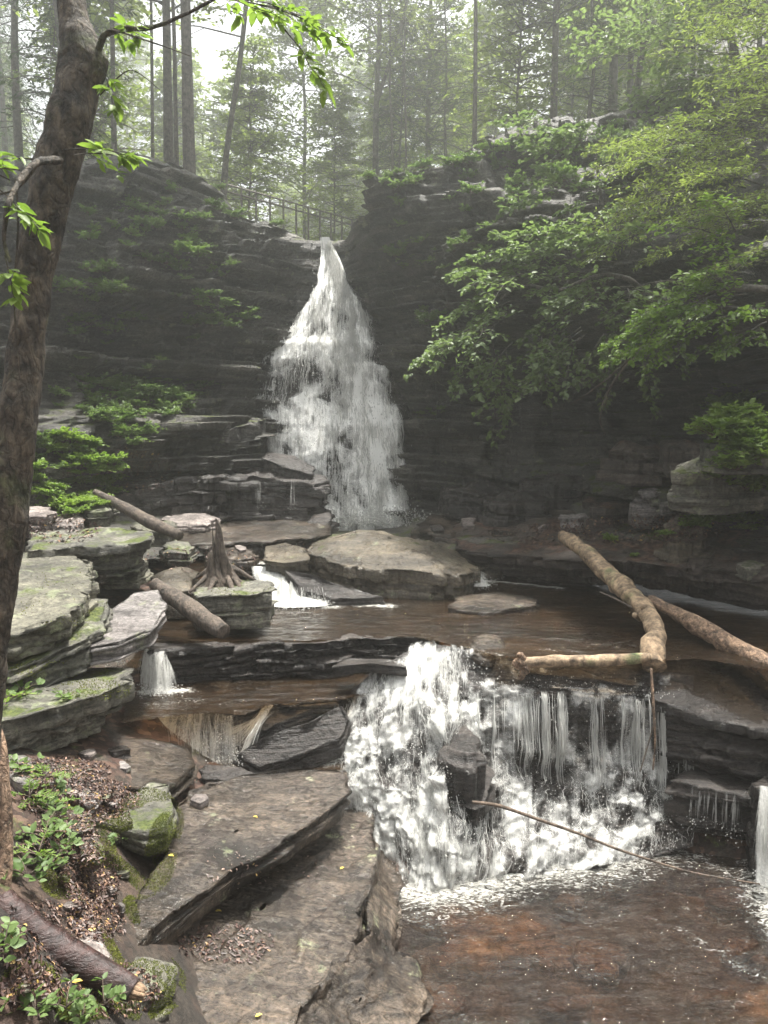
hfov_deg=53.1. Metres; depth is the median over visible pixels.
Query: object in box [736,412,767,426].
ledge plant
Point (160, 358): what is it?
fern
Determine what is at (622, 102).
tree
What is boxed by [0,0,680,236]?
sky
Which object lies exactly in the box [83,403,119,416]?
ledge plant
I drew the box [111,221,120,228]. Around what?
ledge plant
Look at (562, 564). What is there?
rock ledge
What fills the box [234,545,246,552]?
stone
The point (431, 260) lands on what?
ledge plant
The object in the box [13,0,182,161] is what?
tree
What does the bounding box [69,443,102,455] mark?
ledge plant
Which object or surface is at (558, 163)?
ledge plant
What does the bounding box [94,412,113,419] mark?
ledge plant
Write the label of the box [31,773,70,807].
seedling
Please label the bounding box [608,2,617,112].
tree
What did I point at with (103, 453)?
ledge plant
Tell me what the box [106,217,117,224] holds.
ledge plant
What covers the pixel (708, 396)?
ledge plant
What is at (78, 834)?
stone
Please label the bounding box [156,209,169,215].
ledge plant
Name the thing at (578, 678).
rock slab
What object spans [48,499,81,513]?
ledge plant
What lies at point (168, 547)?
stone
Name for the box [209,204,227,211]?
ledge plant
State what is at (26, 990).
stone
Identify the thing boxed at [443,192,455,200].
fern
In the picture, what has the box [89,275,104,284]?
ledge plant
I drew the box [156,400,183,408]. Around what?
ledge plant
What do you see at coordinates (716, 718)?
rock slab
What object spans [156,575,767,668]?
water
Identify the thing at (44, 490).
ledge plant
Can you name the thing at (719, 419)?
ledge plant
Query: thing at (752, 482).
ledge plant
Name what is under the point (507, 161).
ledge plant
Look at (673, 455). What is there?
boulder
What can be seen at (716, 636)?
fallen log
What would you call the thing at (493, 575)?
boulder
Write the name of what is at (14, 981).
leaf litter
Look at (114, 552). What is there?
boulder
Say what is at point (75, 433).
ledge plant
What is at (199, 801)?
stone
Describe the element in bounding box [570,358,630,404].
dead twig
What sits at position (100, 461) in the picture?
ledge plant
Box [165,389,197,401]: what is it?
ledge plant
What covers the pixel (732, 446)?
ledge plant
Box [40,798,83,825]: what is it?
seedling
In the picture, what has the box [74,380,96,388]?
ledge plant
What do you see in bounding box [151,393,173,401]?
ledge plant
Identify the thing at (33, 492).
ledge plant
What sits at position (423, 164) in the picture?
ledge plant
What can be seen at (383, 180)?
ledge plant
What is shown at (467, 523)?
stone
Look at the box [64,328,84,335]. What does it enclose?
fern
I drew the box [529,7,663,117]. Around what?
tree
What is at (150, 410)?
ledge plant
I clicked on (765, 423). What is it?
ledge plant
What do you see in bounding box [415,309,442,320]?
ledge plant
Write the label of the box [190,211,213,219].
fern
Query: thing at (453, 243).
fern
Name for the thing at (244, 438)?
rock ledge
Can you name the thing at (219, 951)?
leaf litter
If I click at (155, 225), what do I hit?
ledge plant
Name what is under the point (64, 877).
stone
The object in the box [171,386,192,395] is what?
ledge plant
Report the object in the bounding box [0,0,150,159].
tree
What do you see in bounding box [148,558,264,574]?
water
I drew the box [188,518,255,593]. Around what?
tree stump
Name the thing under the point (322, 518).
boulder
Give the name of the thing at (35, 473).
ledge plant
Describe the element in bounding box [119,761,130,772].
slate
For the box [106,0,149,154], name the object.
tree
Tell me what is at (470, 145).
tree
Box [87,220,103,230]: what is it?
ledge plant
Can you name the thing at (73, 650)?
rock slab
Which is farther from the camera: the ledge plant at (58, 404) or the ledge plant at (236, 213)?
the ledge plant at (236, 213)
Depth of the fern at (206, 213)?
16.75 m
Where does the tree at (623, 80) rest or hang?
on the cliff
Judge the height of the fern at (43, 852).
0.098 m
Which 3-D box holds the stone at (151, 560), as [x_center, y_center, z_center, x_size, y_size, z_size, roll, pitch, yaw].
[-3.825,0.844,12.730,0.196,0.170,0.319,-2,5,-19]
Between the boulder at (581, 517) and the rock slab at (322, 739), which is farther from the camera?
the boulder at (581, 517)
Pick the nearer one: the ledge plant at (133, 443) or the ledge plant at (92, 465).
the ledge plant at (92, 465)
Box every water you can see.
[121,672,371,722]
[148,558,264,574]
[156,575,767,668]
[230,758,351,769]
[358,849,767,1023]
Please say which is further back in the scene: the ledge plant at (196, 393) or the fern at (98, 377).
the ledge plant at (196, 393)
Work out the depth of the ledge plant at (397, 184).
16.35 m
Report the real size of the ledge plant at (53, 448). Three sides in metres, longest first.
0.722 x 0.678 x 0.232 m
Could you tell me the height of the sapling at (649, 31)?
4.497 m
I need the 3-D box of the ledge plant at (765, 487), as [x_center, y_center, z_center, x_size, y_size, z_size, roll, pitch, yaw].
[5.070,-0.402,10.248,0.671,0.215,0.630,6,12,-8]
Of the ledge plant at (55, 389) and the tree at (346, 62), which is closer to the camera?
the ledge plant at (55, 389)
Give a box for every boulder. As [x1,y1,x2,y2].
[2,667,134,751]
[25,527,154,576]
[120,782,178,856]
[150,567,199,618]
[192,579,278,631]
[261,452,315,478]
[305,530,480,600]
[307,512,331,535]
[427,540,503,580]
[437,724,495,840]
[438,480,508,520]
[448,592,539,615]
[464,634,505,668]
[476,489,551,526]
[558,513,588,532]
[596,440,671,486]
[628,487,679,528]
[653,440,704,477]
[653,512,715,563]
[667,455,767,514]
[696,428,767,474]
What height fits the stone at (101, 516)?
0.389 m
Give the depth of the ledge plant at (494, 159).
16.64 m
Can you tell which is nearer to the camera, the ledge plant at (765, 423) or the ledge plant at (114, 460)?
the ledge plant at (765, 423)
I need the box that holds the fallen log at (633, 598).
[558,530,666,672]
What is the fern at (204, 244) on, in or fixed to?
on the cliff
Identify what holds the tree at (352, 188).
on the cliff
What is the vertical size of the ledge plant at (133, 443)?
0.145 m
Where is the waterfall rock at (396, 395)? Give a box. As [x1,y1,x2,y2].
[261,257,412,529]
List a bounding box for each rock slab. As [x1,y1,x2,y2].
[6,599,113,690]
[7,552,99,661]
[76,913,114,990]
[90,590,167,665]
[117,738,197,798]
[131,769,351,945]
[177,520,331,559]
[193,807,379,1023]
[199,764,254,783]
[206,705,321,763]
[233,706,350,773]
[263,543,309,576]
[285,570,384,605]
[297,926,433,1023]
[332,658,406,676]
[365,850,402,949]
[517,663,657,698]
[650,659,767,782]
[663,766,751,839]
[745,776,767,878]
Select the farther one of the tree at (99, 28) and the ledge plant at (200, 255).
the tree at (99, 28)
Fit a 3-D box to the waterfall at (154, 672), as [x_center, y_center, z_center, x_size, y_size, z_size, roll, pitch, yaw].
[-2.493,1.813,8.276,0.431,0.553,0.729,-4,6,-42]
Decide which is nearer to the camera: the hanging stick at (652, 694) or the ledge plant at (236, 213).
the hanging stick at (652, 694)
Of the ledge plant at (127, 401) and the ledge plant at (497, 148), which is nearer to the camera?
the ledge plant at (127, 401)
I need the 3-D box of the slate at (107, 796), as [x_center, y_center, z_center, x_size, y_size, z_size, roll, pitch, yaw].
[-2.208,2.222,5.969,0.204,0.075,0.183,0,5,0]
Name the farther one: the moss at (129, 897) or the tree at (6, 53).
the tree at (6, 53)
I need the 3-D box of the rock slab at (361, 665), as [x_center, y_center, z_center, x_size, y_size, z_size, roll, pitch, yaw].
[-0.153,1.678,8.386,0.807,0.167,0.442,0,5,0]
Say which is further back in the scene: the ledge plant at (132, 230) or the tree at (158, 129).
the tree at (158, 129)
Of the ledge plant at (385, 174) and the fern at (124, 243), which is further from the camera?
the ledge plant at (385, 174)
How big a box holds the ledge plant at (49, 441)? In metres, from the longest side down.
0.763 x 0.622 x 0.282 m
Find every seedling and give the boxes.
[0,916,26,962]
[0,983,61,1018]
[2,852,53,883]
[7,677,44,698]
[8,752,43,771]
[14,805,70,842]
[26,845,69,869]
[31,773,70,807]
[31,839,43,850]
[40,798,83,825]
[45,974,92,1012]
[48,828,83,854]
[50,688,81,699]
[54,995,97,1023]
[80,972,128,1014]
[107,832,127,845]
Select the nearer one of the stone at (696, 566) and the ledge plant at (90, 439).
the stone at (696, 566)
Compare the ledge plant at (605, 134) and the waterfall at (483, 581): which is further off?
the ledge plant at (605, 134)
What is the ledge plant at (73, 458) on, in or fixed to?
on the cliff
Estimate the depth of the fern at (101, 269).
14.96 m
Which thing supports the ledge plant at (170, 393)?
on the cliff
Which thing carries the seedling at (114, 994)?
on the ground
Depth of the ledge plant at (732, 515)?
11.61 m
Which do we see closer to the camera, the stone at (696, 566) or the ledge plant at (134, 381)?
the stone at (696, 566)
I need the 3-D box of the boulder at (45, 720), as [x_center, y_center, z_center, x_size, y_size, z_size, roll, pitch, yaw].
[-2.986,1.790,6.671,1.168,0.545,1.786,2,5,22]
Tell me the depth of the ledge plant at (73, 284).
14.49 m
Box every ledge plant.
[31,487,38,494]
[32,474,47,482]
[32,477,57,488]
[33,457,58,470]
[33,470,44,477]
[34,485,68,499]
[35,440,46,448]
[35,495,56,502]
[35,496,81,508]
[36,434,74,445]
[37,429,54,437]
[37,430,66,442]
[38,426,85,442]
[40,441,79,452]
[41,480,66,488]
[45,482,70,489]
[46,385,72,396]
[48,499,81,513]
[50,461,64,467]
[52,278,68,292]
[53,275,68,281]
[53,401,66,406]
[54,451,67,457]
[57,427,92,442]
[57,476,85,484]
[57,492,77,499]
[57,497,91,509]
[57,504,90,515]
[58,452,105,466]
[59,441,80,449]
[60,460,84,468]
[63,447,98,460]
[65,278,85,289]
[66,322,84,330]
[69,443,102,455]
[72,403,92,409]
[72,495,101,504]
[73,435,100,447]
[74,229,100,239]
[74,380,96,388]
[76,441,93,446]
[76,489,104,496]
[77,490,114,498]
[78,203,98,215]
[79,387,104,397]
[79,451,110,459]
[80,462,115,473]
[81,405,97,412]
[82,395,107,406]
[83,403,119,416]
[84,461,109,468]
[85,436,107,445]
[85,437,109,448]
[86,394,109,402]
[86,411,110,421]
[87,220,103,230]
[87,372,119,387]
[87,457,105,464]
[87,498,102,506]
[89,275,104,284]
[92,279,122,292]
[93,499,110,505]
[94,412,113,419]
[96,397,119,408]
[98,258,122,268]
[100,280,135,294]
[102,451,127,466]
[102,485,128,493]
[104,317,129,331]
[104,400,133,410]
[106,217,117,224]
[106,387,142,399]
[108,413,127,424]
[108,424,137,437]
[108,463,129,470]
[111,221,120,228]
[111,423,138,432]
[112,384,144,396]
[112,409,137,421]
[114,407,147,418]
[115,373,151,387]
[118,196,148,213]
[119,395,136,403]
[122,225,140,235]
[125,432,150,444]
[127,215,153,226]
[127,439,141,445]
[132,399,152,408]
[132,424,155,434]
[133,421,166,435]
[138,382,170,394]
[138,394,151,399]
[140,407,157,413]
[142,216,162,228]
[142,252,161,261]
[148,390,166,397]
[149,380,167,390]
[150,216,165,228]
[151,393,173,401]
[153,200,167,205]
[153,377,179,381]
[154,398,177,408]
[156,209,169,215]
[156,386,182,399]
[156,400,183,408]
[158,406,182,415]
[161,196,172,203]
[164,180,180,191]
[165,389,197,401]
[168,383,189,394]
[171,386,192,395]
[172,207,192,221]
[174,239,193,249]
[177,227,200,238]
[177,393,197,401]
[178,246,196,257]
[178,398,192,405]
[180,235,205,247]
[180,242,197,254]
[183,403,195,408]
[189,246,209,257]
[189,288,222,298]
[192,312,231,326]
[192,391,206,395]
[193,243,210,254]
[193,294,216,307]
[202,197,228,207]
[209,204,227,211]
[211,180,225,189]
[218,297,240,307]
[220,319,242,327]
[222,206,248,219]
[228,306,260,321]
[269,216,284,225]
[357,167,377,179]
[377,243,405,256]
[378,176,389,183]
[382,170,392,176]
[387,178,408,188]
[392,167,401,173]
[392,197,405,206]
[396,239,408,248]
[403,170,423,182]
[405,153,436,170]
[405,176,417,183]
[414,309,436,318]
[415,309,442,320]
[415,311,437,321]
[418,247,436,264]
[437,151,464,167]
[437,308,447,314]
[449,150,473,162]
[456,180,485,196]
[458,168,479,179]
[459,150,484,163]
[459,203,472,211]
[473,140,490,151]
[488,153,515,168]
[490,146,503,155]
[490,156,513,167]
[491,138,527,155]
[501,184,521,193]
[503,169,529,188]
[505,167,518,172]
[513,116,531,127]
[534,162,558,176]
[535,125,549,132]
[543,162,582,185]
[556,158,571,169]
[559,161,572,168]
[561,124,586,137]
[574,143,603,159]
[600,124,623,138]
[601,532,618,542]
[606,117,628,128]
[655,529,675,535]
[672,513,716,528]
[683,413,755,438]
[687,471,739,477]
[694,415,767,437]
[698,392,727,404]
[700,392,735,405]
[701,397,747,408]
[703,398,767,418]
[703,424,767,443]
[703,453,761,470]
[705,449,767,464]
[705,515,731,524]
[707,400,759,417]
[709,428,767,443]
[709,475,750,480]
[710,434,767,454]
[710,455,761,470]
[715,436,767,457]
[718,426,767,445]
[718,441,759,452]
[719,400,748,405]
[725,475,767,492]
[727,392,760,402]
[729,511,760,523]
[729,513,757,520]
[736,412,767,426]
[743,475,767,489]
[744,409,767,432]
[749,416,767,428]
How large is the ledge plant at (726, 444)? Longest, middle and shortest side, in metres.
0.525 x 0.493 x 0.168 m
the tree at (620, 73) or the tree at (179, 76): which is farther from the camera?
the tree at (179, 76)
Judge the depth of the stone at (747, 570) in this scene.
10.05 m
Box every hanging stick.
[639,720,655,771]
[650,668,655,769]
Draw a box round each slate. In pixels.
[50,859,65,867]
[63,896,84,912]
[100,793,113,802]
[116,870,130,878]
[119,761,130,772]
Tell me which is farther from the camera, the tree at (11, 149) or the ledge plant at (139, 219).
the tree at (11, 149)
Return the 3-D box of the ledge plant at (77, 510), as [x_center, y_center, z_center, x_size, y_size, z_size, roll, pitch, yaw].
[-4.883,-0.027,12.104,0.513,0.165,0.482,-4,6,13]
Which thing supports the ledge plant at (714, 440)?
on the boulder at (750, 469)
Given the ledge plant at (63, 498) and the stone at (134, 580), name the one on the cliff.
the ledge plant at (63, 498)
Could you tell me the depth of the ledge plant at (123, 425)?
13.92 m
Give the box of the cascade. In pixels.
[334,643,693,892]
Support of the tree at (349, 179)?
on the cliff
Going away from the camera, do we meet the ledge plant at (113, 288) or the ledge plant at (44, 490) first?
the ledge plant at (44, 490)
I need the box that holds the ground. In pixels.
[0,564,746,1023]
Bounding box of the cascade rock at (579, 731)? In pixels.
[337,644,693,881]
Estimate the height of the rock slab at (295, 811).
0.339 m
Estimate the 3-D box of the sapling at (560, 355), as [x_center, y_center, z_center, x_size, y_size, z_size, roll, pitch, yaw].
[3.301,-2.963,11.790,3.204,3.103,1.876,2,5,25]
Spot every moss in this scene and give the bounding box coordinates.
[0,787,185,1022]
[11,569,270,700]
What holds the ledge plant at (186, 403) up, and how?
on the cliff
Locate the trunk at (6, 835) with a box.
[0,730,12,886]
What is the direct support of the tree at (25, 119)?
on the cliff
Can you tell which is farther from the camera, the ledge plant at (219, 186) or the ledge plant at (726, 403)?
the ledge plant at (219, 186)
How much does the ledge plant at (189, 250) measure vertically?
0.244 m
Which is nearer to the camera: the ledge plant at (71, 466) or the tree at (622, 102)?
the ledge plant at (71, 466)
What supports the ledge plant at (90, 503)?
on the stone at (101, 516)
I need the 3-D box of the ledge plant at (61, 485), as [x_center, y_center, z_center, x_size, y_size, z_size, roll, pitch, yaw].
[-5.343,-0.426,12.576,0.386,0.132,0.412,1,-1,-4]
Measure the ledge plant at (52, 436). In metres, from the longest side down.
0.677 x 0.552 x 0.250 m
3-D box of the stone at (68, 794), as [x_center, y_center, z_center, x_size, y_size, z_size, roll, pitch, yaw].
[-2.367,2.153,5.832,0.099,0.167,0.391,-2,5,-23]
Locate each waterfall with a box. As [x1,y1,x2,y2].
[135,649,182,697]
[158,713,243,765]
[202,714,270,755]
[228,705,272,765]
[245,237,438,530]
[252,566,336,609]
[471,572,495,591]
[686,788,741,847]
[752,786,767,898]
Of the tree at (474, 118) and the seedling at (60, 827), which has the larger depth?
the tree at (474, 118)
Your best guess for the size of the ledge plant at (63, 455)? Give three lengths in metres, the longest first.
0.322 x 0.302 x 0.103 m
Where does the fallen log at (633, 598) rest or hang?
in the water at (575, 620)
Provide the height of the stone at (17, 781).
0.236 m
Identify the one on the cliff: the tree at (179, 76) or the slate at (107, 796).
the tree at (179, 76)
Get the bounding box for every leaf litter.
[0,755,163,1019]
[27,444,254,572]
[178,851,318,963]
[480,514,729,545]
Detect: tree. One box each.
[0,0,30,161]
[0,0,51,167]
[0,0,110,168]
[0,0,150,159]
[0,0,291,162]
[0,0,353,742]
[0,1,25,160]
[0,15,39,148]
[0,52,31,165]
[0,130,26,163]
[1,44,40,166]
[2,43,36,164]
[11,80,37,163]
[12,0,182,160]
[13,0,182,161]
[83,117,110,161]
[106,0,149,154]
[106,2,161,155]
[110,0,116,151]
[128,0,295,199]
[139,44,228,193]
[147,54,219,172]
[150,1,154,157]
[171,0,178,164]
[179,126,216,177]
[180,0,195,173]
[195,125,233,203]
[196,78,284,221]
[196,168,210,183]
[197,35,300,236]
[229,0,371,238]
[264,181,312,238]
[267,152,311,233]
[287,73,371,240]
[291,156,344,240]
[299,0,472,176]
[309,141,364,239]
[314,140,365,236]
[315,0,531,169]
[320,0,415,231]
[328,43,375,234]
[335,117,401,239]
[343,7,444,231]
[345,106,412,225]
[346,54,441,232]
[356,0,423,172]
[377,0,437,172]
[384,32,470,171]
[398,0,492,172]
[431,44,458,156]
[435,0,548,164]
[436,95,479,166]
[439,41,503,158]
[442,0,589,131]
[450,0,629,118]
[472,0,477,145]
[500,0,627,122]
[502,91,532,134]
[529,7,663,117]
[537,0,653,118]
[538,31,635,123]
[545,0,707,109]
[574,17,648,114]
[585,17,657,117]
[586,0,712,111]
[602,0,767,78]
[605,2,697,103]
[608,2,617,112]
[633,2,650,98]
[673,0,765,66]
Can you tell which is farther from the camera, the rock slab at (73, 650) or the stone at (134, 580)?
the stone at (134, 580)
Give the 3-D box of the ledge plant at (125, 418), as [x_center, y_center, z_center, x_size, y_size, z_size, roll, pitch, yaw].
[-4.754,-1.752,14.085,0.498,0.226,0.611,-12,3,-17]
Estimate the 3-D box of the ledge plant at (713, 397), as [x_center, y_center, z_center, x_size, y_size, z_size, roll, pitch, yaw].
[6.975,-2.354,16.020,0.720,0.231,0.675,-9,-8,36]
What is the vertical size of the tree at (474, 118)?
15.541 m
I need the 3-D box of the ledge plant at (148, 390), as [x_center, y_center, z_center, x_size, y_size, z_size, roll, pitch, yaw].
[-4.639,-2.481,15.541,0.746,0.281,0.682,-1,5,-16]
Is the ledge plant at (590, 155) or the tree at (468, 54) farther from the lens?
the tree at (468, 54)
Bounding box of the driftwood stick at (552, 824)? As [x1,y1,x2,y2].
[472,800,759,884]
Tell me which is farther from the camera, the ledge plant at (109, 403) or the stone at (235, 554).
the ledge plant at (109, 403)
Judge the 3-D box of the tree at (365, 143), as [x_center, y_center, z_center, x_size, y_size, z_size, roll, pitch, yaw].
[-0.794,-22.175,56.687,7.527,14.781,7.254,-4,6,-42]
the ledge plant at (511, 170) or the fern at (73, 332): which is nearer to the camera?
the fern at (73, 332)
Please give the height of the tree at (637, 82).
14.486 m
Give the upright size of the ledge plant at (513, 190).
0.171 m
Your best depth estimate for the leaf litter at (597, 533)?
12.38 m
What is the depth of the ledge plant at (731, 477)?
9.87 m
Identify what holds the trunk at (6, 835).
on the ground
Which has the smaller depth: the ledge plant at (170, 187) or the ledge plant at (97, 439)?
the ledge plant at (97, 439)
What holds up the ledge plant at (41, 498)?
on the cliff
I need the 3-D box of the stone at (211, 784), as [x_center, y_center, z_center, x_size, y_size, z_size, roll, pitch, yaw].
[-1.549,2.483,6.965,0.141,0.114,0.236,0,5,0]
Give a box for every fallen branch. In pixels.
[92,489,183,539]
[512,652,651,679]
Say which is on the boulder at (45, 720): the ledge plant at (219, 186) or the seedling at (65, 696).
the seedling at (65, 696)
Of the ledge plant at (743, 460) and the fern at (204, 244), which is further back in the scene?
the fern at (204, 244)
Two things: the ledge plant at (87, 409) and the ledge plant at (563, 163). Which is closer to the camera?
the ledge plant at (87, 409)
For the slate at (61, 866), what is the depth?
4.69 m
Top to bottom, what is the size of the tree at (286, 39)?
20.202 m
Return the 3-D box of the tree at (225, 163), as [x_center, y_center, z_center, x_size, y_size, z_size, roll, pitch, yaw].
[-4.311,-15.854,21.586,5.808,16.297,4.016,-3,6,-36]
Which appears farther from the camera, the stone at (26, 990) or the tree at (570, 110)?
the tree at (570, 110)
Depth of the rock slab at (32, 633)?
7.54 m
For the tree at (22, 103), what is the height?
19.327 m
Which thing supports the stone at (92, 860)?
on the leaf litter at (14, 981)
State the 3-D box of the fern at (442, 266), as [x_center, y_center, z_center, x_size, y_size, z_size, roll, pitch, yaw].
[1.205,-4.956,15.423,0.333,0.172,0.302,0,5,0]
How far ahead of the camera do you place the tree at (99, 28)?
22.86 m
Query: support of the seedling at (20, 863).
on the ground
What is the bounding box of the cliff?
[0,11,767,559]
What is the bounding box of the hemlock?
[575,0,767,284]
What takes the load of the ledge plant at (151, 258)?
on the cliff
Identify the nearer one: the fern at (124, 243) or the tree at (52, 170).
the tree at (52, 170)
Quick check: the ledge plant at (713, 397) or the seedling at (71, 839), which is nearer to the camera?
the seedling at (71, 839)
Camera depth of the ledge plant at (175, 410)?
15.04 m
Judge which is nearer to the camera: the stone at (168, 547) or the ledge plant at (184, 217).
the stone at (168, 547)
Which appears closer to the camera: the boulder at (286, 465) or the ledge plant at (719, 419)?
the ledge plant at (719, 419)
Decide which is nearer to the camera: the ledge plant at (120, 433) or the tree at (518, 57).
the ledge plant at (120, 433)
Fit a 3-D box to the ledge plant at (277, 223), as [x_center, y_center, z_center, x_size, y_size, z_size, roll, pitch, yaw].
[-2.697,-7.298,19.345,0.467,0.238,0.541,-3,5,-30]
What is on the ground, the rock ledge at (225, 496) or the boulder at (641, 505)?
the rock ledge at (225, 496)
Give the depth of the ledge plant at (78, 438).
12.98 m
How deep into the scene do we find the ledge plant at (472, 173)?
16.52 m
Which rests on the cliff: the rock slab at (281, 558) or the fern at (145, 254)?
the fern at (145, 254)
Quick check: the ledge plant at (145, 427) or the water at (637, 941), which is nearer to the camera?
the water at (637, 941)
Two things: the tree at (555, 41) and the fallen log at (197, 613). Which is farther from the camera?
the tree at (555, 41)
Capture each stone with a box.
[8,755,57,794]
[19,984,31,993]
[26,506,57,537]
[53,514,83,529]
[58,873,68,882]
[61,811,92,837]
[66,790,78,801]
[72,504,119,526]
[72,788,100,812]
[79,749,95,760]
[80,836,103,869]
[89,813,132,832]
[94,572,107,584]
[99,557,153,588]
[107,745,131,758]
[108,886,117,894]
[109,800,117,810]
[118,903,124,912]
[123,957,178,1021]
[130,520,177,546]
[147,559,158,562]
[155,541,197,566]
[160,513,220,533]
[190,794,208,809]
[198,545,211,554]
[204,547,259,575]
[204,782,217,787]
[227,522,269,526]
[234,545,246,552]
[430,525,444,533]
[461,517,474,530]
[491,529,515,536]
[538,524,548,532]
[656,501,677,515]
[687,558,712,575]
[735,560,764,581]
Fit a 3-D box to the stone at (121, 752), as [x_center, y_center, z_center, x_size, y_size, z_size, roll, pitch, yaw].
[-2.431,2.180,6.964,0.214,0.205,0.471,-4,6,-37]
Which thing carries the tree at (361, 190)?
on the cliff
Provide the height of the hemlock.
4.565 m
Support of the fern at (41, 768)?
on the ground
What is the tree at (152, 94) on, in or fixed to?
on the cliff
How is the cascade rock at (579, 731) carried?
on the ground
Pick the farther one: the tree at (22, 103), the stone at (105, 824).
the tree at (22, 103)
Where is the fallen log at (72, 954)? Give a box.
[0,889,147,1001]
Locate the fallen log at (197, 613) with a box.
[149,578,229,638]
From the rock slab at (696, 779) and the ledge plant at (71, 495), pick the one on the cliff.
the ledge plant at (71, 495)
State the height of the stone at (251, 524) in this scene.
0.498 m
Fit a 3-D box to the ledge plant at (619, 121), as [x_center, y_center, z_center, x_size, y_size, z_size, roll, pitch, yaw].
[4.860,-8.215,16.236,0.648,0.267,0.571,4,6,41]
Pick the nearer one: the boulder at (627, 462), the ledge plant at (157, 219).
the boulder at (627, 462)
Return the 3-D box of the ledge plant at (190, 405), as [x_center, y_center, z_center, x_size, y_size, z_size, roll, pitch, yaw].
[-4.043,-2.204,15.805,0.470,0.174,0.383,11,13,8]
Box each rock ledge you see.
[114,465,339,530]
[116,412,276,479]
[137,633,442,684]
[166,699,342,739]
[410,514,459,543]
[445,509,767,610]
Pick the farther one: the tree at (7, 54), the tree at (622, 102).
the tree at (622, 102)
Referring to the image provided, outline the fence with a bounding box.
[227,184,352,240]
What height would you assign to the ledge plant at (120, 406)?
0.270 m
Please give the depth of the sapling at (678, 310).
9.27 m
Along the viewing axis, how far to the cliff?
16.34 m
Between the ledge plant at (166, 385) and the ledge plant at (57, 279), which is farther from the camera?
the ledge plant at (166, 385)
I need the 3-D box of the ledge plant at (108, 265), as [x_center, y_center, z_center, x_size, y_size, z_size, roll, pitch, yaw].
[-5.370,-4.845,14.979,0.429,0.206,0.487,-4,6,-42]
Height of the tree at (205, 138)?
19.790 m
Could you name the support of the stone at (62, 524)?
on the cliff
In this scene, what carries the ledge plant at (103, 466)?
on the cliff
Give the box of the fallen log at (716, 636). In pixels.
[648,595,767,680]
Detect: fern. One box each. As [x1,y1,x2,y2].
[3,689,39,707]
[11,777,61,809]
[13,826,62,859]
[24,794,82,814]
[29,762,72,791]
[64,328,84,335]
[71,260,96,270]
[85,265,101,272]
[86,261,104,273]
[91,372,108,383]
[100,276,128,284]
[118,238,139,247]
[134,204,155,213]
[136,250,155,258]
[137,363,155,369]
[154,353,169,361]
[169,241,191,251]
[170,247,193,258]
[177,273,193,280]
[189,208,211,219]
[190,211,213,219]
[191,242,217,250]
[221,256,239,265]
[407,233,431,243]
[435,262,450,269]
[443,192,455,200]
[446,240,456,251]
[447,236,462,245]
[451,229,474,243]
[473,243,491,252]
[475,214,502,230]
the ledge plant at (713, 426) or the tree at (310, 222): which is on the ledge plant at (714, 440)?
the ledge plant at (713, 426)
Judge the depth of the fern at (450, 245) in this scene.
14.66 m
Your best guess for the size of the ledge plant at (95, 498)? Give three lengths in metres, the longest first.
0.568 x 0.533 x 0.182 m
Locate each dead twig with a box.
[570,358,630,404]
[599,357,634,434]
[604,359,630,407]
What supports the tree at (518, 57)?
on the cliff
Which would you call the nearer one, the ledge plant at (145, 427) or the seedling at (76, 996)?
the seedling at (76, 996)
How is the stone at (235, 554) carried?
on the cliff
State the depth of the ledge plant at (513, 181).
15.73 m
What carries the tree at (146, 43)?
on the cliff
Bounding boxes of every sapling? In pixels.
[403,219,571,448]
[487,109,671,244]
[495,202,707,419]
[556,0,767,184]
[597,192,767,385]
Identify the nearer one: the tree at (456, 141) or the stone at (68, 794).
the stone at (68, 794)
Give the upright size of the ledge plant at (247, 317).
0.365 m
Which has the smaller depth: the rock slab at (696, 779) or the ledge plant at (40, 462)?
the rock slab at (696, 779)
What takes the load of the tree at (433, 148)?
on the cliff
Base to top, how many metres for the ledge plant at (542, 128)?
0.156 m
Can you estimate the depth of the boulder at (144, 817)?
5.76 m
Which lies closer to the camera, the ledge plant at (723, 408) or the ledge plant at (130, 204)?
the ledge plant at (723, 408)
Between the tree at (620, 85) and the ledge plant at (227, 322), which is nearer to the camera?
the ledge plant at (227, 322)
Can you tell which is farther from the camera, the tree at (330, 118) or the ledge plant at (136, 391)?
the tree at (330, 118)
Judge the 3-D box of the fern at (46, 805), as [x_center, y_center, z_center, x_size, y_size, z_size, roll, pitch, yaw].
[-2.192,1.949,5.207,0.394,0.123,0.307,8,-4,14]
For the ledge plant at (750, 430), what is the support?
on the boulder at (750, 469)
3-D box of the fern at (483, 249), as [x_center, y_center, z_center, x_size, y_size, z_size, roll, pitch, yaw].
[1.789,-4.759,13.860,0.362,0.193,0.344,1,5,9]
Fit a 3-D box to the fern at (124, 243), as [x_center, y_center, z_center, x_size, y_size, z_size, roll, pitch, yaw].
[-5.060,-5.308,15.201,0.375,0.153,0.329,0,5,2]
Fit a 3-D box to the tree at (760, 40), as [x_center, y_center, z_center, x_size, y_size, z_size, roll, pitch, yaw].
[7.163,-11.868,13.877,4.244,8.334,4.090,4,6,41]
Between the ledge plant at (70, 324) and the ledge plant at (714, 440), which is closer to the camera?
the ledge plant at (714, 440)
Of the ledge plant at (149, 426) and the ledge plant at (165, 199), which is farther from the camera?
the ledge plant at (165, 199)
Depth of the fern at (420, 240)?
16.20 m
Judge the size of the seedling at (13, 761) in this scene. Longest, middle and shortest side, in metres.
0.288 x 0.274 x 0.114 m
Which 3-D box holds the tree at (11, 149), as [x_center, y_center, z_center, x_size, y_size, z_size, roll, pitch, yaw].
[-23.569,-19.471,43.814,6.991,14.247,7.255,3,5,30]
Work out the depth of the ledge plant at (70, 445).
13.06 m
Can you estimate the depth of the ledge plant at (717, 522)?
12.01 m
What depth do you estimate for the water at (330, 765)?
7.65 m

